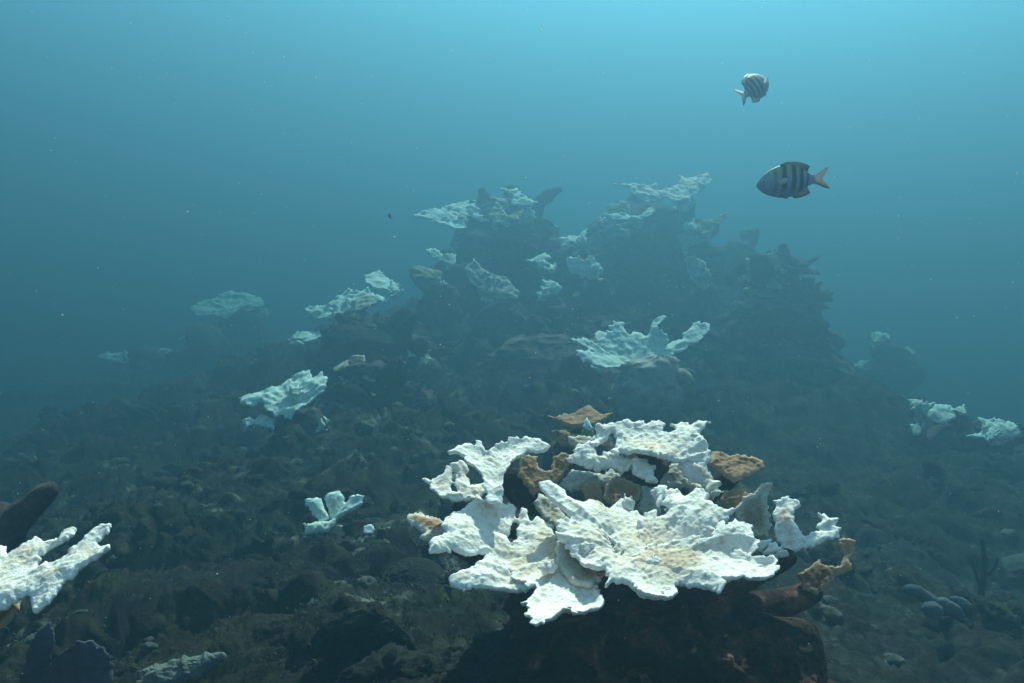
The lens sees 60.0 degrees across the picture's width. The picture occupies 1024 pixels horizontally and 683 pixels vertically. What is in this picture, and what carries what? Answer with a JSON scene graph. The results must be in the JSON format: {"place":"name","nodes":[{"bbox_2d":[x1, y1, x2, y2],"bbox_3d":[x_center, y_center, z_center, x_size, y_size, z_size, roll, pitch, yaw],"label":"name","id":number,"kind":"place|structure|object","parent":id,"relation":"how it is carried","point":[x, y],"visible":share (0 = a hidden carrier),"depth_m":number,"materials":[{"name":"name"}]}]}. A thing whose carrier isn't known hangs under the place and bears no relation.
{"place":"outdoors","nodes":[
{"label":"outdoors","id":0,"kind":"place"},
{"bbox_2d":[0,12,1022,673],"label":"drifting specks","id":1,"kind":"object","parent":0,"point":[434,266],"visible":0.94,"depth_m":2.02,"materials":[{"name":"white"}]},
{"bbox_2d":[0,206,1023,682],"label":"seabed","id":2,"kind":"structure","parent":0,"point":[940,302],"depth_m":5.44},
{"bbox_2d":[0,502,9,514],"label":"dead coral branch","id":3,"kind":"object","parent":2,"relation":"on","point":[3,506],"visible":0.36,"depth_m":2.01,"materials":[{"name":"grey stone"}]},
{"bbox_2d":[0,481,58,553],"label":"dead coral branch","id":4,"kind":"object","parent":2,"relation":"on","point":[19,517],"visible":0.98,"depth_m":1.77,"materials":[{"name":"stone"}]},
{"bbox_2d":[0,523,111,629],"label":"elkhorn coral","id":5,"kind":"object","parent":2,"relation":"on","point":[24,574],"visible":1,"depth_m":1.15,"materials":[{"name":"bleached white coral"},{"name":"tan-brown coral"}]},
{"bbox_2d":[19,622,113,682],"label":"sea fan","id":6,"kind":"object","parent":2,"relation":"on","point":[80,661],"visible":1,"depth_m":1.26},
{"bbox_2d":[97,344,172,381],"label":"elkhorn coral","id":7,"kind":"object","parent":2,"relation":"on","point":[137,362],"visible":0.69,"depth_m":11.83},
{"bbox_2d":[135,651,226,682],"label":"coral","id":8,"kind":"object","parent":2,"relation":"on","point":[187,669],"visible":0.99,"depth_m":1.70},
{"bbox_2d":[164,322,233,373],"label":"elkhorn coral","id":9,"kind":"object","parent":2,"relation":"on","point":[201,340],"visible":0.67,"depth_m":10.93},
{"bbox_2d":[190,290,271,354],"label":"elkhorn coral","id":10,"kind":"object","parent":2,"relation":"on","point":[242,334],"visible":0.77,"depth_m":12.88},
{"bbox_2d":[238,370,327,449],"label":"elkhorn coral","id":11,"kind":"object","parent":2,"relation":"on","point":[289,400],"visible":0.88,"depth_m":4.51},
{"bbox_2d":[315,416,333,433],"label":"elkhorn coral","id":12,"kind":"object","parent":2,"relation":"on","point":[323,425],"visible":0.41,"depth_m":4.54},
{"bbox_2d":[302,491,374,538],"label":"elkhorn coral","id":13,"kind":"object","parent":2,"relation":"on","point":[338,507],"visible":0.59,"depth_m":2.84},
{"bbox_2d":[4,384,719,682],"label":"turf algae","id":14,"kind":"object","parent":2,"relation":"on","point":[292,627],"visible":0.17,"depth_m":2.11,"materials":[{"name":"green plant"}]},
{"bbox_2d":[311,600,417,657],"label":"dead coral","id":15,"kind":"object","parent":2,"relation":"on","point":[377,624],"visible":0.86,"depth_m":1.62},
{"bbox_2d":[312,355,436,416],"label":"dead coral","id":16,"kind":"object","parent":2,"relation":"on","point":[359,379],"visible":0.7,"depth_m":5.25},
{"bbox_2d":[306,306,456,384],"bbox_3d":[-1.009,0.171,6.671,1.272,0.877,0.854,0,10,0],"label":"dead coral","id":17,"kind":"object","parent":2,"relation":"on","point":[369,336],"visible":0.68,"depth_m":6.45},
{"bbox_2d":[287,270,403,348],"bbox_3d":[-1.321,-0.125,7.300,0.931,0.831,0.740,-6,12,-33],"label":"elkhorn coral","id":18,"kind":"object","parent":17,"relation":"on","point":[348,299],"visible":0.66,"depth_m":7.32},
{"bbox_2d":[407,349,442,389],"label":"elkhorn coral","id":19,"kind":"object","parent":17,"relation":"on","point":[430,371],"visible":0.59,"depth_m":6.37},
{"bbox_2d":[385,557,445,584],"bbox_3d":[-0.243,0.655,2.267,0.262,0.208,0.207,-3,10,-16],"label":"rock","id":20,"kind":"object","parent":2,"relation":"on","point":[409,569],"visible":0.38,"depth_m":2.22,"materials":[{"name":"grey stone"}]},
{"bbox_2d":[408,265,462,329],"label":"elkhorn coral","id":21,"kind":"object","parent":2,"relation":"on","point":[436,309],"visible":0.86,"depth_m":7.69},
{"bbox_2d":[441,630,526,682],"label":"rock","id":22,"kind":"object","parent":2,"relation":"on","point":[486,657],"visible":0.38,"depth_m":1.41,"materials":[{"name":"grey stone"}]},
{"bbox_2d":[410,184,579,316],"bbox_3d":[-0.336,-0.366,8.908,2.455,2.394,1.799,0,10,0],"label":"dead coral","id":23,"kind":"object","parent":2,"relation":"on","point":[525,281],"visible":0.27,"depth_m":8.74},
{"bbox_2d":[413,200,491,264],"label":"elkhorn coral","id":24,"kind":"object","parent":23,"relation":"on","point":[469,246],"visible":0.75,"depth_m":8.64},
{"bbox_2d":[426,248,478,309],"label":"elkhorn coral","id":25,"kind":"object","parent":23,"relation":"on","point":[455,275],"visible":0.78,"depth_m":8.18},
{"bbox_2d":[487,188,543,267],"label":"elkhorn coral","id":26,"kind":"object","parent":23,"relation":"on","point":[514,241],"visible":0.97,"depth_m":8.37},
{"bbox_2d":[557,228,590,291],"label":"elkhorn coral","id":27,"kind":"object","parent":23,"relation":"on","point":[570,282],"visible":0.77,"depth_m":8.66},
{"bbox_2d":[464,258,528,344],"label":"elkhorn coral","id":28,"kind":"object","parent":2,"relation":"on","point":[493,321],"visible":0.95,"depth_m":7.47},
{"bbox_2d":[2,327,1008,649],"bbox_3d":[-0.124,0.570,4.776,7.110,1.215,7.180,0,10,0],"label":"pale rubble","id":29,"kind":"object","parent":2,"relation":"on","point":[188,485],"visible":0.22,"depth_m":3.19,"materials":[{"name":"grey stone"}]},
{"bbox_2d":[0,317,1023,682],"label":"dark rubble","id":30,"kind":"object","parent":2,"relation":"on","point":[390,659],"visible":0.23,"depth_m":3.74,"materials":[{"name":"grey stone"}]},
{"bbox_2d":[16,314,1023,682],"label":"olive rubble","id":31,"kind":"object","parent":2,"relation":"on","point":[828,612],"visible":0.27,"depth_m":2.63,"materials":[{"name":"green stone"}]},
{"bbox_2d":[525,253,573,324],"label":"elkhorn coral","id":32,"kind":"object","parent":2,"relation":"on","point":[548,298],"visible":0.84,"depth_m":7.75},
{"bbox_2d":[475,307,630,376],"bbox_3d":[0.486,0.264,6.870,1.620,1.038,1.382,4,11,22],"label":"dead coral","id":33,"kind":"object","parent":2,"relation":"on","point":[544,343],"visible":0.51,"depth_m":6.59},
{"bbox_2d":[542,405,618,500],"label":"elkhorn coral","id":34,"kind":"object","parent":2,"relation":"on","point":[574,423],"visible":0.52,"depth_m":2.38},
{"bbox_2d":[581,418,596,469],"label":"elkhorn coral","id":35,"kind":"object","parent":2,"relation":"on","point":[587,430],"visible":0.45,"depth_m":2.25},
{"bbox_2d":[566,255,617,317],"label":"elkhorn coral","id":36,"kind":"object","parent":2,"relation":"on","point":[597,296],"visible":0.93,"depth_m":7.95},
{"bbox_2d":[572,315,710,424],"bbox_3d":[0.759,0.185,5.146,0.842,0.620,0.487,0,10,0],"label":"elkhorn coral","id":37,"kind":"object","parent":2,"relation":"on","point":[650,360],"visible":0.98,"depth_m":5.03},
{"bbox_2d":[563,192,759,320],"bbox_3d":[1.347,-0.317,9.692,2.861,2.603,2.359,0,10,0],"label":"dead coral","id":38,"kind":"object","parent":2,"relation":"on","point":[664,288],"visible":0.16,"depth_m":9.12},
{"bbox_2d":[596,201,671,274],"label":"elkhorn coral","id":39,"kind":"object","parent":38,"relation":"on","point":[640,249],"visible":1,"depth_m":8.84},
{"bbox_2d":[613,172,712,249],"bbox_3d":[1.642,-1.332,9.258,1.043,0.858,0.584,-4,11,-23],"label":"elkhorn coral","id":40,"kind":"object","parent":38,"relation":"on","point":[667,218],"visible":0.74,"depth_m":9.12},
{"bbox_2d":[676,212,726,287],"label":"elkhorn coral","id":41,"kind":"object","parent":38,"relation":"on","point":[713,256],"visible":0.93,"depth_m":8.88},
{"bbox_2d":[675,256,723,328],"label":"elkhorn coral","id":42,"kind":"object","parent":2,"relation":"on","point":[702,302],"visible":0.97,"depth_m":8.17},
{"bbox_2d":[708,243,856,387],"bbox_3d":[2.125,0.191,7.542,2.055,2.015,1.482,0,10,0],"label":"dead coral","id":43,"kind":"object","parent":2,"relation":"on","point":[770,320],"visible":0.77,"depth_m":7.31},
{"bbox_2d":[746,612,836,682],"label":"rock","id":44,"kind":"object","parent":2,"relation":"on","point":[789,654],"visible":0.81,"depth_m":1.37,"materials":[{"name":"grey stone"}]},
{"bbox_2d":[406,419,855,682],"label":"elkhorn coral","id":45,"kind":"object","parent":44,"relation":"on","point":[670,616],"visible":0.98,"depth_m":1.36},
{"bbox_2d":[854,331,924,393],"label":"elkhorn coral","id":46,"kind":"object","parent":2,"relation":"on","point":[896,367],"visible":0.81,"depth_m":10.61},
{"bbox_2d":[921,601,943,618],"bbox_3d":[1.177,0.754,2.486,0.058,0.047,0.046,0,10,0],"label":"rope sponge","id":47,"kind":"object","parent":2,"relation":"on","point":[932,609],"visible":1,"depth_m":2.47},
{"bbox_2d":[903,584,964,620],"bbox_3d":[1.228,0.760,2.583,0.179,0.107,0.050,0,10,0],"label":"rope sponge","id":48,"kind":"object","parent":2,"relation":"on","point":[948,606],"visible":0.79,"depth_m":2.57},
{"bbox_2d":[907,399,980,453],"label":"elkhorn coral","id":49,"kind":"object","parent":2,"relation":"on","point":[942,434],"visible":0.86,"depth_m":5.85},
{"bbox_2d":[948,596,974,616],"bbox_3d":[1.351,0.796,2.668,0.079,0.063,0.043,0,10,0],"label":"rope sponge","id":50,"kind":"object","parent":2,"relation":"on","point":[966,606],"visible":0.71,"depth_m":2.65},
{"bbox_2d":[965,417,1023,456],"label":"elkhorn coral","id":51,"kind":"object","parent":2,"relation":"on","point":[996,432],"visible":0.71,"depth_m":5.75},
{"bbox_2d":[1001,553,1023,584],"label":"rock","id":52,"kind":"object","parent":2,"relation":"on","point":[1013,565],"visible":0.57,"depth_m":3.77,"materials":[{"name":"grey stone"}]},
{"bbox_2d":[0,0,1023,211],"label":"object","id":53,"kind":"structure","parent":0,"point":[449,122],"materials":[{"name":"blue liquid"}]},
{"bbox_2d":[734,74,768,105],"bbox_3d":[0.624,-0.657,2.297,0.149,0.076,0.065,-39,9,-35],"label":"sergeant fish","id":54,"kind":"object","parent":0,"point":[756,86],"visible":1,"depth_m":2.29},
{"bbox_2d":[756,161,829,198],"bbox_3d":[0.586,-0.337,1.849,0.151,0.077,0.048,-3,10,5],"label":"sergeant fish","id":55,"kind":"object","parent":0,"point":[793,179],"visible":1,"depth_m":1.84},
{"bbox_3d":[1.718,0.989,3.098,0.231,0.126,0.213,0,10,0],"label":"rock","id":56,"kind":"object","parent":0,"visible":0},
{"bbox_2d":[971,538,998,596],"bbox_3d":[1.701,0.871,3.189,0.102,0.326,0.067,-4,11,-22],"label":"sea whip","id":57,"kind":"object","parent":56,"relation":"on","point":[982,579],"visible":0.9,"depth_m":3.18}
]}

